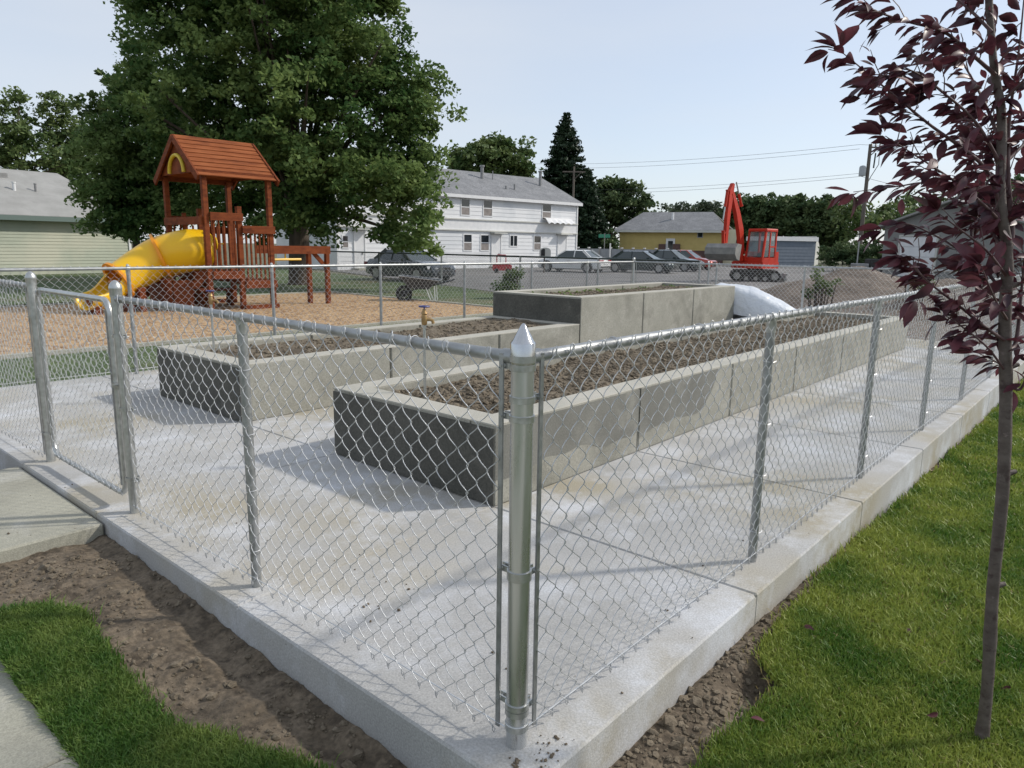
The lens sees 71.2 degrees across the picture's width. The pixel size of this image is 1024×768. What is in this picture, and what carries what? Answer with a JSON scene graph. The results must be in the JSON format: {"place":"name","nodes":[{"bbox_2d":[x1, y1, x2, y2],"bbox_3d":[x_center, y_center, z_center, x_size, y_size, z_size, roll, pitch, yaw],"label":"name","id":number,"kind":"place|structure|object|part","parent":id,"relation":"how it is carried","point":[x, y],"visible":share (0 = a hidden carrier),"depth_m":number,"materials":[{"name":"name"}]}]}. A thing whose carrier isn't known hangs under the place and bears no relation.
{"place":"outdoors","nodes":[
{"label":"outdoors","id":0,"kind":"place"},
{"bbox_2d":[0,663,78,767],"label":"pavement","id":1,"kind":"structure","parent":0,"point":[26,741],"depth_m":2.38,"materials":[{"name":"concrete"}]},
{"bbox_2d":[0,467,103,562],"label":"path","id":2,"kind":"structure","parent":0,"point":[43,518],"depth_m":3.98,"materials":[{"name":"concrete"}]},
{"bbox_2d":[0,315,490,386],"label":"side lawn","id":3,"kind":"structure","parent":0,"point":[104,363],"depth_m":9.32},
{"bbox_2d":[0,268,493,305],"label":"back lawn","id":4,"kind":"structure","parent":0,"point":[356,285],"depth_m":26.14,"materials":[{"name":"green plant"}]},
{"bbox_2d":[0,168,131,274],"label":"house","id":5,"kind":"structure","parent":4,"relation":"on","point":[37,215],"depth_m":34.05,"materials":[{"name":"green"}]},
{"bbox_2d":[64,29,220,247],"bbox_3d":[-15.326,-9.383,30.060,6.327,10.273,5.319,-1,11,-10],"label":"broadleaf tree","id":6,"kind":"object","parent":4,"relation":"on","point":[123,189],"visible":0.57,"depth_m":28.83,"materials":[{"name":"green plant"}]},
{"bbox_2d":[101,0,469,284],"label":"broadleaf tree","id":7,"kind":"object","parent":4,"relation":"on","point":[311,174],"visible":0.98,"depth_m":24.55,"materials":[{"name":"green plant"}]},
{"bbox_2d":[489,267,525,290],"bbox_3d":[-0.163,-3.149,22.224,0.941,1.048,1.204,10,14,40],"label":"bush","id":8,"kind":"object","parent":4,"relation":"on","point":[506,276],"visible":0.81,"depth_m":22.14,"materials":[{"name":"green plant"}]},
{"bbox_2d":[330,251,701,289],"bbox_3d":[-1.666,-4.210,27.044,19.452,1.382,0.070,11,15,42],"label":"chain link fence","id":9,"kind":"object","parent":4,"relation":"on","point":[538,257],"visible":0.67,"depth_m":25.34,"materials":[{"name":"metal"}]},
{"bbox_2d":[2,242,847,305],"bbox_3d":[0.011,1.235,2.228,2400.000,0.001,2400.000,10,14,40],"label":"ground","id":10,"kind":"structure","parent":0,"point":[344,273],"depth_m":73.80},
{"bbox_2d":[0,85,75,174],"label":"broadleaf tree","id":11,"kind":"object","parent":10,"relation":"on","point":[24,140],"visible":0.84,"depth_m":49.30,"materials":[{"name":"green plant"}]},
{"bbox_2d":[27,90,97,179],"bbox_3d":[-32.870,-15.239,53.185,4.865,12.517,5.098,10,14,40],"label":"broadleaf tree","id":12,"kind":"object","parent":10,"relation":"on","point":[62,120],"visible":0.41,"depth_m":51.79,"materials":[{"name":"green plant"}]},
{"bbox_2d":[53,62,129,174],"bbox_3d":[-26.329,-14.070,46.049,4.456,13.109,5.203,10,14,40],"label":"broadleaf tree","id":13,"kind":"object","parent":10,"relation":"on","point":[95,103],"visible":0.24,"depth_m":45.35,"materials":[{"name":"green plant"}]},
{"bbox_2d":[0,292,492,354],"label":"wood chip bed","id":14,"kind":"object","parent":10,"relation":"on","point":[305,310],"visible":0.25,"depth_m":15.57,"materials":[{"name":"brown wood"}]},
{"bbox_2d":[74,134,330,314],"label":"play tower","id":15,"kind":"structure","parent":14,"relation":"on","point":[204,162],"depth_m":16.83,"materials":[{"name":"brown wood"}]},
{"bbox_2d":[0,291,492,359],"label":"kerb","id":16,"kind":"structure","parent":10,"relation":"on","point":[165,342],"depth_m":12.96,"materials":[{"name":"concrete"}]},
{"bbox_2d":[396,275,454,299],"bbox_3d":[-2.539,-2.779,20.858,1.717,0.775,0.824,1,11,0],"label":"wheelbarrow","id":17,"kind":"object","parent":10,"relation":"on","point":[422,283],"visible":0.84,"depth_m":20.61,"materials":[{"name":"metal"}]},
{"bbox_2d":[276,165,582,269],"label":"house","id":18,"kind":"structure","parent":10,"relation":"on","point":[490,214],"depth_m":52.40,"materials":[{"name":"white"}]},
{"bbox_2d":[341,235,348,248],"bbox_3d":[-10.327,-8.813,44.232,0.491,0.835,0.070,-9,15,-42],"label":"window","id":19,"kind":"structure","parent":18,"relation":"in","point":[345,238],"depth_m":44.23,"materials":[{"name":"white paint"}]},
{"bbox_2d":[353,230,365,267],"bbox_3d":[-9.576,-8.459,44.963,0.846,2.374,0.100,-9,15,-42],"label":"door","id":20,"kind":"structure","parent":18,"relation":"in","point":[359,241],"depth_m":44.92,"materials":[{"name":"white paint"}]},
{"bbox_2d":[460,198,469,215],"bbox_3d":[-3.281,-12.417,50.124,0.868,1.197,0.070,-9,15,-42],"label":"window","id":21,"kind":"structure","parent":18,"relation":"in","point":[464,202],"depth_m":50.09,"materials":[{"name":"white glass"}]},
{"bbox_2d":[463,234,472,250],"bbox_3d":[-3.151,-10.050,50.735,0.833,1.215,0.070,-9,15,-42],"label":"window","id":22,"kind":"structure","parent":18,"relation":"in","point":[467,238],"depth_m":50.72,"materials":[{"name":"white paint"}]},
{"bbox_2d":[480,234,489,250],"bbox_3d":[-1.979,-10.243,51.806,0.875,1.202,0.070,-9,15,-42],"label":"window","id":23,"kind":"structure","parent":18,"relation":"in","point":[484,238],"depth_m":51.79,"materials":[{"name":"white paint"}]},
{"bbox_2d":[483,199,492,216],"bbox_3d":[-1.757,-12.664,51.509,0.925,1.193,0.070,-9,15,-42],"label":"window","id":24,"kind":"structure","parent":18,"relation":"in","point":[487,204],"depth_m":51.51,"materials":[{"name":"white glass"}]},
{"bbox_2d":[491,234,501,266],"bbox_3d":[-1.155,-9.817,52.616,0.995,2.377,0.100,-9,15,-42],"label":"door","id":25,"kind":"structure","parent":18,"relation":"in","point":[496,239],"depth_m":52.57,"materials":[{"name":"white paint"}]},
{"bbox_2d":[509,235,517,246],"bbox_3d":[0.112,-10.752,53.664,0.837,0.891,0.070,-9,15,-42],"label":"window","id":26,"kind":"structure","parent":18,"relation":"in","point":[513,239],"depth_m":53.64,"materials":[{"name":"white paint"}]},
{"bbox_2d":[533,235,541,250],"bbox_3d":[1.955,-10.928,55.371,0.847,1.165,0.070,-9,15,-42],"label":"window","id":27,"kind":"structure","parent":18,"relation":"in","point":[536,238],"depth_m":55.33,"materials":[{"name":"white paint"}]},
{"bbox_2d":[542,203,551,219],"bbox_3d":[2.688,-13.387,55.546,1.045,1.248,0.070,-9,15,-42],"label":"window","id":28,"kind":"structure","parent":18,"relation":"in","point":[546,208],"depth_m":55.52,"materials":[{"name":"white glass"}]},
{"bbox_2d":[557,235,566,254],"bbox_3d":[4.006,-10.678,57.307,1.089,2.435,0.100,-9,15,-42],"label":"door","id":29,"kind":"structure","parent":18,"relation":"in","point":[561,239],"depth_m":57.15,"materials":[{"name":"white paint"}]},
{"bbox_2d":[445,130,543,178],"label":"broadleaf tree","id":30,"kind":"object","parent":10,"relation":"on","point":[495,154],"visible":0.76,"depth_m":73.50,"materials":[{"name":"green plant"}]},
{"bbox_2d":[540,112,605,248],"label":"spruce tree","id":31,"kind":"object","parent":10,"relation":"on","point":[566,150],"visible":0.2,"depth_m":75.78,"materials":[{"name":"green plant"}]},
{"bbox_2d":[563,166,584,196],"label":"utility pole","id":32,"kind":"object","parent":10,"relation":"on","point":[574,172],"visible":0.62,"depth_m":69.35,"materials":[{"name":"brown wood"}]},
{"bbox_2d":[576,167,612,248],"label":"spruce tree","id":33,"kind":"object","parent":10,"relation":"on","point":[592,206],"visible":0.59,"depth_m":74.76,"materials":[{"name":"green plant"}]},
{"bbox_2d":[599,233,609,248],"bbox_3d":[8.343,-12.205,64.841,1.050,2.900,0.070,1,11,2],"label":"street sign","id":34,"kind":"object","parent":10,"relation":"on","point":[604,235],"visible":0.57,"depth_m":64.61,"materials":[{"name":"metal"}]},
{"bbox_2d":[600,228,619,248],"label":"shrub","id":35,"kind":"object","parent":10,"relation":"on","point":[613,240],"visible":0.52,"depth_m":74.28,"materials":[{"name":"green plant"}]},
{"bbox_2d":[595,173,658,238],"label":"broadleaf tree","id":36,"kind":"object","parent":10,"relation":"on","point":[616,202],"visible":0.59,"depth_m":83.81,"materials":[{"name":"green plant"}]},
{"bbox_2d":[331,265,958,290],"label":"car park","id":37,"kind":"structure","parent":10,"relation":"on","point":[759,285],"depth_m":39.13,"materials":[{"name":"grey asphalt"}]},
{"bbox_2d":[364,248,455,280],"bbox_3d":[-4.666,-5.456,32.575,4.560,1.450,2.080,10,14,39],"label":"parked car","id":38,"kind":"object","parent":37,"relation":"on","point":[404,261],"visible":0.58,"depth_m":31.82,"materials":[{"name":"black metal"}]},
{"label":"side window","id":39,"kind":"part","parent":38,"relation":"part of","materials":[{"name":"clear glass"}]},
{"bbox_2d":[492,254,511,272],"bbox_3d":[-0.594,-7.310,43.403,1.200,1.100,0.700,1,11,0],"label":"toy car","id":40,"kind":"object","parent":37,"relation":"on","point":[501,268],"visible":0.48,"depth_m":43.14,"materials":[{"name":"red plastic"}]},
{"bbox_2d":[539,248,550,272],"bbox_3d":[2.042,-7.679,44.333,0.680,1.546,0.620,1,11,0],"label":"mail box","id":41,"kind":"object","parent":37,"relation":"on","point":[544,251],"visible":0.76,"depth_m":43.96,"materials":[{"name":"grey metal"}]},
{"bbox_2d":[537,250,610,272],"bbox_3d":[4.036,-8.077,46.801,4.760,1.450,2.080,8,13,32],"label":"parked car","id":42,"kind":"object","parent":37,"relation":"on","point":[580,253],"visible":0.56,"depth_m":46.00,"materials":[{"name":"silver metal"}]},
{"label":"side window","id":43,"kind":"part","parent":42,"relation":"part of","materials":[{"name":"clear glass"}]},
{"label":"rear window","id":44,"kind":"part","parent":42,"relation":"part of","materials":[{"name":"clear glass"}]},
{"bbox_2d":[577,247,668,257],"bbox_3d":[9.726,-11.286,63.476,8.268,1.651,0.200,5,12,21],"label":"board fence","id":45,"kind":"object","parent":37,"relation":"on","point":[603,253],"visible":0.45,"depth_m":63.75,"materials":[{"name":"wood"}]},
{"bbox_2d":[608,250,678,273],"bbox_3d":[8.528,-8.109,47.302,4.860,1.450,2.080,7,13,29],"label":"parked car","id":46,"kind":"object","parent":37,"relation":"on","point":[628,254],"visible":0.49,"depth_m":46.68,"materials":[{"name":"grey metal"}]},
{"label":"side window","id":47,"kind":"part","parent":46,"relation":"part of","materials":[{"name":"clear glass"}]},
{"bbox_2d":[650,249,704,271],"bbox_3d":[11.599,-8.956,51.715,4.460,1.527,2.080,9,14,37],"label":"parked car","id":48,"kind":"object","parent":37,"relation":"on","point":[672,254],"visible":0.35,"depth_m":50.98,"materials":[{"name":"metal"}]},
{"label":"side window","id":49,"kind":"part","parent":48,"relation":"part of","materials":[{"name":"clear glass"}]},
{"bbox_2d":[680,250,716,269],"bbox_3d":[13.847,-9.776,56.133,4.360,1.527,2.080,9,13,35],"label":"parked car","id":50,"kind":"object","parent":37,"relation":"on","point":[691,254],"visible":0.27,"depth_m":55.27,"materials":[{"name":"red metal"}]},
{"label":"side window","id":51,"kind":"part","parent":50,"relation":"part of","materials":[{"name":"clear glass"}]},
{"bbox_2d":[704,182,787,281],"bbox_3d":[12.188,-7.631,36.101,4.652,4.887,3.351,-10,15,-43],"label":"excavator","id":52,"kind":"object","parent":37,"relation":"on","point":[724,250],"visible":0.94,"depth_m":35.89,"materials":[{"name":"metal"}]},
{"bbox_2d":[746,236,819,265],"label":"shed","id":53,"kind":"structure","parent":37,"relation":"on","point":[798,250],"depth_m":67.98,"materials":[{"name":"white paint"}]},
{"bbox_2d":[856,236,860,262],"bbox_3d":[23.794,-8.844,49.150,0.102,2.680,0.102,4,12,18],"label":"steel post","id":54,"kind":"object","parent":37,"relation":"on","point":[858,250],"visible":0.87,"depth_m":49.05,"materials":[{"name":"grey metal"}]},
{"bbox_2d":[858,144,880,244],"bbox_3d":[29.745,-14.765,60.189,1.611,10.491,0.507,1,11,2],"label":"utility pole","id":55,"kind":"object","parent":37,"relation":"on","point":[863,170],"visible":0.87,"depth_m":59.57,"materials":[{"name":"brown wood"}]},
{"bbox_2d":[594,144,859,163],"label":"power line","id":56,"kind":"object","parent":55,"relation":"attached to","point":[731,156],"visible":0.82,"depth_m":68.67,"materials":[{"name":"grey"}]},
{"bbox_2d":[605,149,854,167],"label":"power line","id":57,"kind":"object","parent":55,"relation":"attached to","point":[734,160],"visible":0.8,"depth_m":68.41,"materials":[{"name":"grey metal"}]},
{"bbox_2d":[605,173,858,189],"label":"power line","id":58,"kind":"object","parent":55,"relation":"attached to","point":[726,184],"visible":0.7,"depth_m":69.70,"materials":[{"name":"grey"}]},
{"bbox_2d":[630,176,859,192],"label":"power line","id":59,"kind":"object","parent":55,"relation":"attached to","point":[745,186],"visible":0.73,"depth_m":67.12,"materials":[{"name":"grey metal"}]},
{"bbox_2d":[878,199,1023,279],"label":"garage","id":60,"kind":"structure","parent":37,"relation":"on","point":[914,218],"depth_m":45.61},
{"bbox_2d":[897,237,936,275],"bbox_3d":[26.302,-8.262,46.458,0.070,2.528,2.191,-8,14,-37],"label":"garage door","id":61,"kind":"structure","parent":60,"relation":"in","point":[910,250],"depth_m":46.37,"materials":[{"name":"white paint"}]},
{"bbox_2d":[648,202,678,211],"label":"broadleaf tree","id":62,"kind":"object","parent":10,"relation":"on","point":[669,209],"visible":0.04,"depth_m":106.62,"materials":[{"name":"green plant"}]},
{"bbox_2d":[614,212,736,263],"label":"house","id":63,"kind":"structure","parent":10,"relation":"on","point":[697,232],"depth_m":74.75,"materials":[{"name":"yellow"}]},
{"bbox_2d":[666,238,674,249],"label":"door","id":64,"kind":"structure","parent":63,"relation":"in","point":[669,242],"depth_m":74.46,"materials":[{"name":"white paint"}]},
{"bbox_2d":[697,233,702,237],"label":"window","id":65,"kind":"structure","parent":63,"relation":"in","point":[699,235],"depth_m":73.24,"materials":[{"name":"glass"}]},
{"bbox_2d":[666,201,697,211],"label":"broadleaf tree","id":66,"kind":"object","parent":10,"relation":"on","point":[683,206],"visible":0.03,"depth_m":107.50,"materials":[{"name":"green plant"}]},
{"bbox_2d":[693,199,723,213],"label":"broadleaf tree","id":67,"kind":"object","parent":10,"relation":"on","point":[703,205],"visible":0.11,"depth_m":103.90,"materials":[{"name":"green plant"}]},
{"bbox_2d":[716,191,754,254],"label":"broadleaf tree","id":68,"kind":"object","parent":10,"relation":"on","point":[732,223],"visible":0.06,"depth_m":95.97,"materials":[{"name":"green plant"}]},
{"bbox_2d":[732,191,783,253],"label":"broadleaf tree","id":69,"kind":"object","parent":10,"relation":"on","point":[745,199],"visible":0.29,"depth_m":94.14,"materials":[{"name":"green plant"}]},
{"bbox_2d":[745,195,801,235],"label":"broadleaf tree","id":70,"kind":"object","parent":10,"relation":"on","point":[771,207],"visible":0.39,"depth_m":92.09,"materials":[{"name":"green plant"}]},
{"bbox_2d":[776,193,836,252],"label":"broadleaf tree","id":71,"kind":"object","parent":10,"relation":"on","point":[798,201],"visible":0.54,"depth_m":88.73,"materials":[{"name":"green plant"}]},
{"bbox_2d":[802,197,858,261],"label":"broadleaf tree","id":72,"kind":"object","parent":10,"relation":"on","point":[826,227],"visible":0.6,"depth_m":86.37,"materials":[{"name":"green plant"}]},
{"bbox_2d":[816,239,883,270],"bbox_3d":[27.519,-10.221,56.668,6.031,2.681,4.648,10,14,40],"label":"hedge","id":73,"kind":"object","parent":10,"relation":"on","point":[846,253],"visible":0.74,"depth_m":56.33,"materials":[{"name":"green plant"}]},
{"bbox_2d":[830,198,918,253],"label":"broadleaf tree","id":74,"kind":"object","parent":10,"relation":"on","point":[884,213],"visible":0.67,"depth_m":81.10,"materials":[{"name":"green plant"}]},
{"bbox_2d":[875,173,1023,211],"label":"broadleaf tree","id":75,"kind":"object","parent":10,"relation":"on","point":[1019,177],"visible":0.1,"depth_m":86.19,"materials":[{"name":"green plant"}]},
{"bbox_2d":[0,338,1023,767],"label":"concrete floor","id":76,"kind":"structure","parent":0,"point":[600,722],"depth_m":3.64,"materials":[{"name":"grey concrete"}]},
{"bbox_2d":[0,271,55,461],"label":"chain link fence","id":77,"kind":"object","parent":76,"relation":"on","point":[30,285],"visible":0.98,"depth_m":4.89,"materials":[{"name":"metal"}]},
{"bbox_2d":[108,280,509,731],"bbox_3d":[-1.063,0.315,3.012,2.876,1.378,0.080,10,14,40],"label":"chain link fence","id":78,"kind":"object","parent":76,"relation":"on","point":[118,299],"visible":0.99,"depth_m":2.78,"materials":[{"name":"metal"}]},
{"bbox_2d":[35,287,127,495],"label":"gate","id":79,"kind":"structure","parent":78,"relation":"attached to","point":[106,303],"depth_m":4.27,"materials":[{"name":"metal"}]},
{"bbox_2d":[0,257,634,385],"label":"chain link fence","id":80,"kind":"object","parent":76,"relation":"on","point":[128,268],"visible":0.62,"depth_m":9.41,"materials":[{"name":"metal"}]},
{"bbox_2d":[157,315,579,421],"bbox_3d":[-1.290,-0.359,8.329,1.590,0.519,4.856,10,14,40],"label":"planter bed","id":81,"kind":"object","parent":76,"relation":"on","point":[494,331],"visible":0.77,"depth_m":6.96,"materials":[{"name":"concrete"}]},
{"bbox_2d":[206,290,218,352],"bbox_3d":[-2.832,-0.535,6.787,0.089,0.707,0.101,10,14,40],"label":"standpipe","id":82,"kind":"object","parent":81,"relation":"on","point":[210,298],"visible":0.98,"depth_m":6.74,"materials":[{"name":"metal"}]},
{"bbox_2d":[7,484,830,767],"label":"dirt crumbs","id":83,"kind":"object","parent":76,"relation":"on","point":[515,762],"visible":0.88,"depth_m":2.20,"materials":[{"name":"brown soil"}]},
{"bbox_2d":[493,282,734,342],"bbox_3d":[1.900,-1.167,11.886,1.590,0.848,4.821,10,14,40],"label":"planter bed","id":84,"kind":"object","parent":76,"relation":"on","point":[599,312],"visible":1,"depth_m":10.67,"materials":[{"name":"concrete"}]},
{"bbox_2d":[333,312,907,505],"bbox_3d":[2.489,-0.275,8.243,1.572,0.492,9.681,10,14,40],"label":"planter bed","id":85,"kind":"object","parent":76,"relation":"on","point":[478,412],"visible":0.77,"depth_m":5.32,"materials":[{"name":"concrete"}]},
{"bbox_2d":[418,305,434,398],"bbox_3d":[-0.597,-0.172,4.972,0.089,0.745,0.101,10,14,40],"label":"standpipe","id":86,"kind":"object","parent":85,"relation":"on","point":[424,319],"visible":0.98,"depth_m":4.92,"materials":[{"name":"metal"}]},
{"bbox_2d":[716,283,795,318],"bbox_3d":[4.546,-1.467,13.557,2.400,0.872,1.160,10,14,40],"label":"tarp","id":87,"kind":"object","parent":76,"relation":"on","point":[752,301],"visible":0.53,"depth_m":13.01,"materials":[{"name":"white plastic"}]},
{"bbox_2d":[496,274,1023,749],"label":"chain link fence","id":88,"kind":"object","parent":76,"relation":"on","point":[526,354],"visible":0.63,"depth_m":2.65,"materials":[{"name":"metal"}]},
{"bbox_2d":[634,261,1023,348],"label":"chain link fence","id":89,"kind":"object","parent":76,"relation":"on","point":[779,266],"visible":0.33,"depth_m":13.56,"materials":[{"name":"metal"}]},
{"bbox_2d":[0,0,1023,246],"label":"sky","id":90,"kind":"structure","parent":0,"point":[641,82],"materials":[{"name":"blue"}]},
{"bbox_2d":[684,378,1023,767],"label":"lawn","id":91,"kind":"structure","parent":0,"point":[878,716],"depth_m":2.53,"materials":[{"name":"green plant"}]},
{"bbox_2d":[751,716,764,721],"bbox_3d":[0.865,1.180,2.514,0.046,0.013,0.024,10,14,40],"label":"fallen leaf","id":92,"kind":"object","parent":91,"relation":"on","point":[757,718],"visible":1,"depth_m":2.52,"materials":[{"name":"pink plant"}]},
{"bbox_2d":[611,472,931,767],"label":"dirt strip","id":93,"kind":"object","parent":91,"relation":"on","point":[749,669],"visible":0.11,"depth_m":2.72,"materials":[{"name":"brown soil"}]},
{"bbox_2d":[0,532,862,767],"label":"dirt clods","id":94,"kind":"object","parent":93,"relation":"on","point":[669,722],"visible":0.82,"depth_m":2.71,"materials":[{"name":"brown soil"}]},
{"bbox_2d":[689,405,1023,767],"bbox_3d":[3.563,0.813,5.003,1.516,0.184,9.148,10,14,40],"label":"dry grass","id":95,"kind":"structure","parent":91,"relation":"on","point":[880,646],"depth_m":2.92,"materials":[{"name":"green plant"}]},
{"bbox_2d":[804,0,1023,741],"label":"sapling","id":96,"kind":"object","parent":91,"relation":"on","point":[995,212],"visible":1,"depth_m":2.09,"materials":[{"name":"purple plant"}]},
{"bbox_2d":[927,712,937,717],"bbox_3d":[1.497,1.174,2.538,0.051,0.020,0.010,-2,11,-13],"label":"fallen leaf","id":97,"kind":"object","parent":91,"relation":"on","point":[933,714],"visible":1,"depth_m":2.54,"materials":[{"name":"purple plant"}]},
{"bbox_2d":[929,381,1020,470],"bbox_3d":[6.109,0.204,8.705,0.245,0.067,7.900,10,14,40],"label":"dirt strip","id":98,"kind":"object","parent":91,"relation":"on","point":[937,464],"visible":0.06,"depth_m":6.70,"materials":[{"name":"brown soil"}]},
{"bbox_2d":[850,259,882,271],"bbox_3d":[22.987,-7.536,46.349,1.750,1.150,0.800,1,11,0],"label":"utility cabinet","id":99,"kind":"object","parent":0,"point":[868,263],"visible":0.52,"depth_m":45.94,"materials":[{"name":"metal"}]},
{"bbox_2d":[907,321,1023,346],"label":"bare ground","id":100,"kind":"structure","parent":0,"point":[941,327],"depth_m":14.84,"materials":[{"name":"brown soil"}]},
{"bbox_2d":[800,265,844,306],"bbox_3d":[8.165,-2.490,18.777,0.896,1.283,0.910,10,14,40],"label":"weed","id":101,"kind":"object","parent":100,"relation":"on","point":[818,279],"visible":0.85,"depth_m":18.77,"materials":[{"name":"green plant"}]},
{"bbox_2d":[763,266,902,306],"bbox_3d":[10.457,-3.004,21.797,6.400,1.182,7.200,1,11,0],"label":"dirt pile","id":102,"kind":"object","parent":100,"relation":"on","point":[882,278],"visible":0.3,"depth_m":20.59,"materials":[{"name":"brown soil"}]},
{"bbox_2d":[793,278,1023,323],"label":"dirt pile","id":103,"kind":"object","parent":100,"relation":"on","point":[949,281],"visible":0.2,"depth_m":18.12,"materials":[{"name":"brown soil"}]},
{"bbox_2d":[905,276,934,301],"bbox_3d":[10.184,-2.211,18.016,0.778,1.078,0.764,10,14,40],"label":"weed","id":104,"kind":"object","parent":100,"relation":"on","point":[920,287],"visible":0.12,"depth_m":17.81,"materials":[{"name":"green plant"}]},
{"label":"lawn front","id":105,"kind":"structure","parent":0,"visible":0},
{"bbox_2d":[0,534,406,767],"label":"dirt patch","id":106,"kind":"object","parent":105,"relation":"on","point":[250,699],"visible":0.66,"depth_m":2.90,"materials":[{"name":"brown soil"}]},
{"bbox_2d":[0,592,342,767],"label":"verge grass","id":107,"kind":"structure","parent":106,"relation":"on","point":[77,686],"depth_m":2.52,"materials":[{"name":"green plant"}]}
]}

